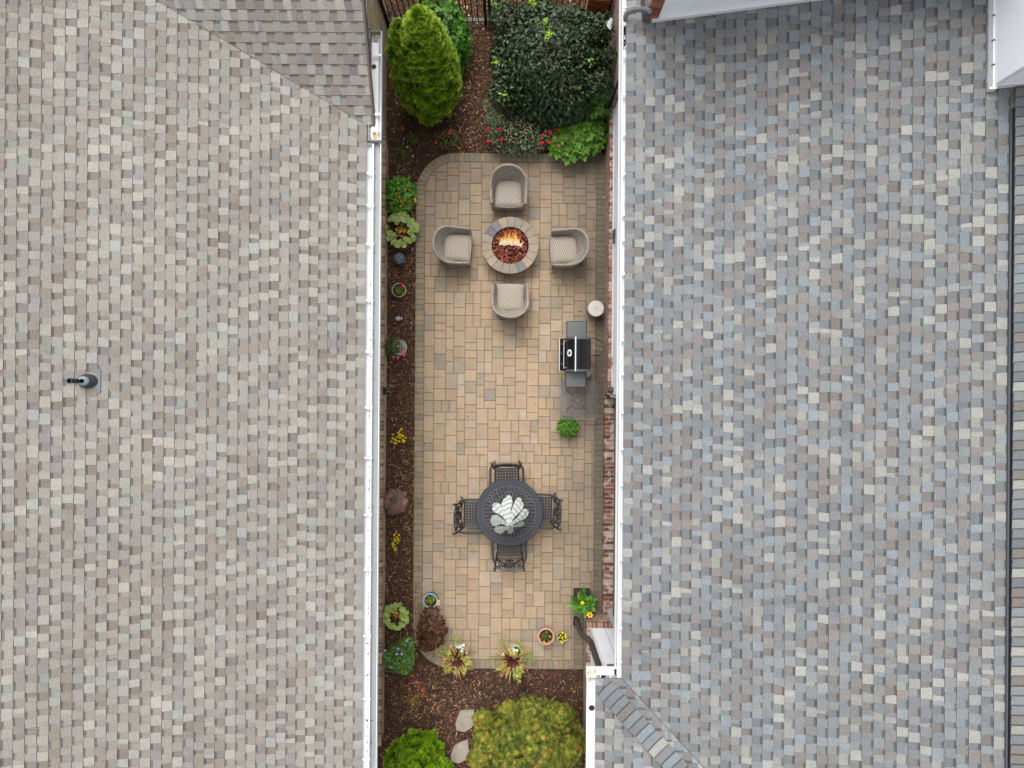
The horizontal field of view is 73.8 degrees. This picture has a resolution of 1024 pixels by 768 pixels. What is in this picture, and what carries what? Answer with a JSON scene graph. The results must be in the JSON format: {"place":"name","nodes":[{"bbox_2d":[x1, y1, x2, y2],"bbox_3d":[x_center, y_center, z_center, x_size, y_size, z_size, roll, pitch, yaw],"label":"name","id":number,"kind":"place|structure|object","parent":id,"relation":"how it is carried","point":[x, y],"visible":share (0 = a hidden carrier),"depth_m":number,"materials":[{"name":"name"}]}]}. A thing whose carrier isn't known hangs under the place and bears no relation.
{"place":"outdoors","nodes":[
{"label":"outdoors","id":0,"kind":"place"},
{"bbox_2d":[378,0,606,767],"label":"ground","id":1,"kind":"structure","parent":0,"point":[424,159],"depth_m":13.68,"materials":[{"name":"soil"}]},
{"bbox_2d":[0,0,389,767],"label":"brick house","id":2,"kind":"structure","parent":1,"relation":"on","point":[192,354],"depth_m":9.99,"materials":[{"name":"tile"}]},
{"bbox_2d":[382,636,417,674],"bbox_3d":[-2.154,5.335,13.411,0.875,0.528,0.725,-40,90,0],"label":"aster bush","id":3,"kind":"object","parent":1,"relation":"on","point":[403,656],"visible":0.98,"depth_m":13.28,"materials":[{"name":"green plant"}]},
{"bbox_2d":[397,146,413,159],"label":"perennial","id":4,"kind":"object","parent":1,"relation":"on","point":[401,153],"visible":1,"depth_m":13.51,"materials":[{"name":"green plant"}]},
{"bbox_2d":[402,687,421,718],"bbox_3d":[-1.960,6.319,13.553,0.442,0.199,0.680,0,90,0],"label":"withered weed","id":5,"kind":"object","parent":1,"relation":"on","point":[412,701],"visible":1,"depth_m":13.54,"materials":[{"name":"brown plant"}]},
{"bbox_2d":[406,675,428,700],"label":"fallen leaves","id":6,"kind":"object","parent":1,"relation":"on","point":[418,690],"visible":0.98,"depth_m":13.64,"materials":[{"name":"brown plant"}]},
{"bbox_2d":[382,728,453,767],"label":"shrub","id":7,"kind":"object","parent":1,"relation":"on","point":[402,749],"visible":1,"depth_m":12.96,"materials":[{"name":"green plant"}]},
{"bbox_2d":[384,3,462,127],"bbox_3d":[-1.575,-5.633,11.969,1.372,3.473,1.318,0,90,0],"label":"conifer","id":8,"kind":"object","parent":1,"relation":"on","point":[418,40],"visible":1,"depth_m":11.54,"materials":[{"name":"green plant"}]},
{"bbox_2d":[412,0,472,84],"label":"hydrangea","id":9,"kind":"object","parent":1,"relation":"on","point":[460,36],"visible":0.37,"depth_m":12.71,"materials":[{"name":"green plant"}]},
{"bbox_2d":[434,125,459,149],"bbox_3d":[-1.287,-4.873,13.442,0.523,0.466,0.454,0,90,0],"label":"rose bush","id":10,"kind":"object","parent":1,"relation":"on","point":[447,132],"visible":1,"depth_m":13.40,"materials":[{"name":"green plant"}]},
{"bbox_2d":[391,17,567,19],"bbox_3d":[-0.272,-7.303,13.670,4.350,0.060,0.024,0,90,0],"label":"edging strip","id":11,"kind":"object","parent":1,"relation":"on","point":[440,18],"visible":0.21,"depth_m":13.64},
{"bbox_2d":[379,0,605,767],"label":"mulch chips","id":12,"kind":"object","parent":1,"relation":"on","point":[408,407],"visible":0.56,"depth_m":13.66,"materials":[{"name":"brown wood"}]},
{"bbox_2d":[383,488,407,514],"bbox_3d":[-2.336,2.333,13.464,0.584,0.423,0.553,0,90,0],"label":"sedum","id":13,"kind":"object","parent":12,"relation":"on","point":[391,499],"visible":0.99,"depth_m":13.40,"materials":[{"name":"pink plant"}]},
{"bbox_2d":[384,336,406,359],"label":"pansy plant","id":14,"kind":"object","parent":12,"relation":"on","point":[398,347],"visible":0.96,"depth_m":13.46,"materials":[{"name":"green plant"}]},
{"bbox_2d":[391,532,399,550],"bbox_3d":[-2.309,3.107,13.549,0.191,0.244,0.360,25,90,0],"label":"chrysanthemum","id":15,"kind":"object","parent":12,"relation":"on","point":[394,540],"visible":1,"depth_m":13.47,"materials":[{"name":"yellow plant"}]},
{"bbox_2d":[383,602,408,630],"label":"coral bells","id":16,"kind":"object","parent":12,"relation":"on","point":[402,613],"visible":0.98,"depth_m":13.42,"materials":[{"name":"green plant"}]},
{"bbox_2d":[390,428,406,443],"bbox_3d":[-2.246,1.071,13.549,0.353,0.245,0.282,-34,90,0],"label":"chrysanthemum","id":17,"kind":"object","parent":12,"relation":"on","point":[399,437],"visible":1,"depth_m":13.48,"materials":[{"name":"yellow plant"}]},
{"bbox_2d":[392,283,405,296],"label":"potted plant","id":18,"kind":"object","parent":12,"relation":"on","point":[398,289],"visible":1,"depth_m":13.44,"materials":[{"name":"green plant"}]},
{"bbox_2d":[393,253,404,264],"bbox_3d":[-2.240,-2.487,13.532,0.229,0.246,0.230,0,90,0],"label":"ceramic orb","id":19,"kind":"object","parent":12,"relation":"on","point":[399,258],"visible":1,"depth_m":13.46,"materials":[{"name":"blue ceramic"}]},
{"bbox_2d":[396,165,404,173],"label":"perennial","id":20,"kind":"object","parent":12,"relation":"on","point":[400,171],"visible":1,"depth_m":13.62,"materials":[{"name":"green plant"}]},
{"bbox_2d":[385,175,419,213],"bbox_3d":[-2.206,-3.745,13.420,0.760,0.512,0.807,0,90,0],"label":"marigold plant","id":21,"kind":"object","parent":12,"relation":"on","point":[403,188],"visible":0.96,"depth_m":13.32,"materials":[{"name":"green plant"}]},
{"bbox_2d":[385,211,419,247],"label":"coral bells","id":22,"kind":"object","parent":12,"relation":"on","point":[412,225],"visible":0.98,"depth_m":13.41,"materials":[{"name":"green plant"}]},
{"bbox_2d":[406,133,418,146],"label":"perennial","id":23,"kind":"object","parent":12,"relation":"on","point":[412,141],"visible":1,"depth_m":13.54,"materials":[{"name":"green plant"}]},
{"bbox_2d":[450,739,469,763],"bbox_3d":[-1.035,7.347,13.662,0.390,0.075,0.476,0,90,0],"label":"stepping stone","id":24,"kind":"object","parent":12,"relation":"on","point":[460,751],"visible":0.81,"depth_m":13.62,"materials":[{"name":"grey stone"}]},
{"bbox_2d":[455,709,473,731],"bbox_3d":[-0.938,6.732,13.662,0.384,0.075,0.446,0,90,0],"label":"stepping stone","id":25,"kind":"object","parent":12,"relation":"on","point":[464,722],"visible":0.77,"depth_m":13.62,"materials":[{"name":"grey stone"}]},
{"bbox_2d":[378,0,612,25],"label":"metal fence","id":26,"kind":"object","parent":1,"relation":"on","point":[478,20],"visible":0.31,"depth_m":13.12,"materials":[{"name":"black metal"}]},
{"bbox_2d":[483,0,509,18],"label":"hosta","id":27,"kind":"object","parent":1,"relation":"on","point":[496,5],"visible":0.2,"depth_m":13.52,"materials":[{"name":"green plant"}]},
{"bbox_2d":[482,99,558,158],"bbox_3d":[0.159,-4.981,13.278,1.486,0.820,1.097,0,90,0],"label":"rose bush","id":28,"kind":"object","parent":1,"relation":"on","point":[525,136],"visible":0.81,"depth_m":13.12,"materials":[{"name":"green plant"}]},
{"bbox_2d":[465,694,585,767],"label":"golden shrub","id":29,"kind":"object","parent":1,"relation":"on","point":[567,750],"visible":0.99,"depth_m":12.76,"materials":[{"name":"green plant"}]},
{"bbox_2d":[485,0,617,131],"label":"evergreen shrub","id":30,"kind":"object","parent":1,"relation":"on","point":[519,33],"visible":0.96,"depth_m":12.22,"materials":[{"name":"green plant"}]},
{"bbox_2d":[607,18,612,29],"bbox_3d":[1.673,-6.153,11.650,0.104,0.060,0.228,10,90,0],"label":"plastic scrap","id":31,"kind":"object","parent":30,"relation":"in","point":[609,23],"visible":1,"depth_m":11.63,"materials":[{"name":"white plastic"}]},
{"bbox_2d":[543,92,611,165],"bbox_3d":[1.245,-4.878,13.187,1.387,0.994,1.284,0,90,0],"label":"hydrangea","id":32,"kind":"object","parent":1,"relation":"on","point":[587,139],"visible":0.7,"depth_m":13.11,"materials":[{"name":"green plant"}]},
{"bbox_2d":[584,0,610,27],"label":"brick pier","id":33,"kind":"structure","parent":1,"relation":"on","point":[595,6],"depth_m":12.87,"materials":[{"name":"red brick"}]},
{"bbox_2d":[573,0,1023,767],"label":"brick house","id":34,"kind":"structure","parent":1,"relation":"on","point":[813,482],"depth_m":9.54,"materials":[{"name":"tile"}]},
{"bbox_2d":[617,399,618,537],"bbox_3d":[2.094,2.398,12.200,0.045,2.900,4.369,0,90,0],"label":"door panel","id":35,"kind":"structure","parent":34,"relation":"in","point":[618,399],"depth_m":13.38,"materials":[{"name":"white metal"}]},
{"bbox_2d":[413,153,604,668],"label":"patio","id":36,"kind":"structure","parent":0,"point":[470,176],"depth_m":13.65,"materials":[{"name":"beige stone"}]},
{"bbox_2d":[411,583,447,656],"bbox_3d":[-1.729,4.826,13.646,0.568,0.070,1.663,-27,90,0],"label":"mulch spill","id":37,"kind":"object","parent":36,"relation":"on","point":[419,613],"visible":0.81,"depth_m":13.64,"materials":[{"name":"brown wood"}]},
{"bbox_2d":[423,592,439,606],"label":"potted plant","id":38,"kind":"object","parent":36,"relation":"on","point":[430,598],"visible":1,"depth_m":13.34,"materials":[{"name":"green plant"}]},
{"bbox_2d":[416,605,447,651],"bbox_3d":[-1.562,4.792,13.374,0.647,0.551,0.958,0,90,0],"label":"potted coleus","id":39,"kind":"object","parent":36,"relation":"on","point":[430,634],"visible":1,"depth_m":13.25,"materials":[{"name":"plant"}]},
{"bbox_2d":[432,225,471,266],"bbox_3d":[-1.149,-2.663,13.230,0.718,0.840,0.724,3,90,0],"label":"wicker chair","id":40,"kind":"object","parent":36,"relation":"on","point":[452,245],"visible":1,"depth_m":13.21,"materials":[{"name":"beige wicker"}]},
{"bbox_2d":[436,633,475,680],"bbox_3d":[-1.074,5.300,13.277,0.736,0.746,0.822,-38,90,0],"label":"potted spike plant","id":41,"kind":"object","parent":36,"relation":"on","point":[458,654],"visible":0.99,"depth_m":13.16,"materials":[{"name":"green plant"}]},
{"bbox_2d":[453,496,482,534],"bbox_3d":[-0.771,2.519,13.167,0.668,0.976,0.680,0,90,0],"label":"metal chair","id":42,"kind":"object","parent":36,"relation":"on","point":[458,513],"visible":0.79,"depth_m":13.13,"materials":[{"name":"brown metal"}]},
{"bbox_2d":[489,460,524,484],"bbox_3d":[-0.099,1.791,13.167,0.680,0.976,0.668,-1,90,0],"label":"metal chair","id":43,"kind":"object","parent":36,"relation":"on","point":[496,468],"visible":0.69,"depth_m":13.21,"materials":[{"name":"brown metal"}]},
{"bbox_2d":[490,164,526,210],"bbox_3d":[-0.067,-3.788,13.230,0.724,0.840,0.718,0,90,0],"label":"wicker chair","id":44,"kind":"object","parent":36,"relation":"on","point":[508,184],"visible":1,"depth_m":13.21,"materials":[{"name":"beige wicker"}]},
{"bbox_2d":[491,541,526,571],"bbox_3d":[-0.051,3.159,13.167,0.680,0.976,0.668,-1,90,0],"label":"metal chair","id":45,"kind":"object","parent":36,"relation":"on","point":[509,561],"visible":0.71,"depth_m":13.01,"materials":[{"name":"brown metal"}]},
{"bbox_2d":[476,479,542,545],"bbox_3d":[-0.052,2.433,13.285,1.268,0.756,1.268,0,90,0],"label":"dining table","id":46,"kind":"object","parent":36,"relation":"on","point":[499,491],"visible":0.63,"depth_m":12.92,"materials":[{"name":"metal"}]},
{"bbox_2d":[490,495,528,533],"bbox_3d":[-0.049,2.375,12.618,0.711,2.064,0.671,0,90,0],"label":"parasol","id":47,"kind":"object","parent":46,"relation":"on","point":[506,513],"visible":0.99,"depth_m":12.20,"materials":[{"name":"white fabric"}]},
{"bbox_2d":[414,163,604,663],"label":"windblown bits","id":48,"kind":"object","parent":36,"relation":"on","point":[534,403],"visible":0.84,"depth_m":13.63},
{"bbox_2d":[491,283,528,318],"bbox_3d":[-0.034,-1.595,13.230,0.724,0.840,0.718,0,90,0],"label":"wicker chair","id":49,"kind":"object","parent":36,"relation":"on","point":[512,302],"visible":1,"depth_m":13.22,"materials":[{"name":"beige wicker"}]},
{"bbox_2d":[485,635,534,682],"bbox_3d":[-0.009,5.322,13.278,0.895,0.744,0.825,32,90,0],"label":"potted spike plant","id":50,"kind":"object","parent":36,"relation":"on","point":[512,654],"visible":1,"depth_m":13.17,"materials":[{"name":"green plant"}]},
{"bbox_2d":[482,217,538,274],"bbox_3d":[-0.034,-2.690,13.377,1.105,0.547,1.105,0,90,0],"label":"fire pit","id":51,"kind":"object","parent":36,"relation":"on","point":[510,245],"visible":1,"depth_m":13.23,"materials":[{"name":"stone"}]},
{"bbox_2d":[537,626,554,644],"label":"potted plant","id":52,"kind":"object","parent":36,"relation":"on","point":[545,635],"visible":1,"depth_m":13.39,"materials":[{"name":"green plant"}]},
{"bbox_2d":[537,492,562,530],"bbox_3d":[0.606,2.423,13.167,0.668,0.976,0.680,3,90,0],"label":"metal chair","id":53,"kind":"object","parent":36,"relation":"on","point":[557,508],"visible":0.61,"depth_m":13.02,"materials":[{"name":"brown metal"}]},
{"bbox_2d":[557,630,567,642],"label":"potted plant","id":54,"kind":"object","parent":36,"relation":"on","point":[562,636],"visible":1,"depth_m":13.45,"materials":[{"name":"yellow plant"}]},
{"bbox_2d":[556,414,579,437],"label":"potted fern","id":55,"kind":"object","parent":36,"relation":"on","point":[567,425],"visible":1,"depth_m":13.31,"materials":[{"name":"green plant"}]},
{"bbox_2d":[549,228,589,268],"bbox_3d":[1.101,-2.620,13.230,0.718,0.840,0.724,-2,90,0],"label":"wicker chair","id":56,"kind":"object","parent":36,"relation":"on","point":[568,247],"visible":1,"depth_m":13.21,"materials":[{"name":"beige wicker"}]},
{"bbox_2d":[559,382,596,418],"bbox_3d":[1.271,0.319,13.414,0.725,0.479,0.726,0,90,0],"label":"glass table","id":57,"kind":"object","parent":36,"relation":"on","point":[571,394],"visible":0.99,"depth_m":13.20,"materials":[{"name":"black"}]},
{"bbox_2d":[559,321,603,387],"bbox_3d":[1.327,-0.554,13.057,0.890,1.182,1.240,0,90,0],"label":"gas grill","id":58,"kind":"object","parent":36,"relation":"on","point":[575,354],"visible":1,"depth_m":12.68,"materials":[{"name":"black metal"}]},
{"bbox_2d":[566,586,597,618],"bbox_3d":[1.373,4.250,13.307,0.574,0.687,0.532,39,90,0],"label":"potted hibiscus","id":59,"kind":"object","parent":36,"relation":"on","point":[583,600],"visible":1,"depth_m":13.22,"materials":[{"name":"plant"}]},
{"bbox_2d":[586,367,592,377],"bbox_3d":[1.431,-0.264,13.440,0.300,0.420,0.300,0,90,0],"label":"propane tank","id":60,"kind":"object","parent":36,"relation":"on","point":[588,374],"visible":0.1,"depth_m":13.35,"materials":[{"name":"grey metal"}]},
{"bbox_2d":[586,301,603,317],"bbox_3d":[1.628,-1.464,13.438,0.310,0.424,0.310,0,90,0],"label":"drum stool","id":61,"kind":"object","parent":36,"relation":"on","point":[594,309],"visible":1,"depth_m":13.23,"materials":[{"name":"white ceramic"}]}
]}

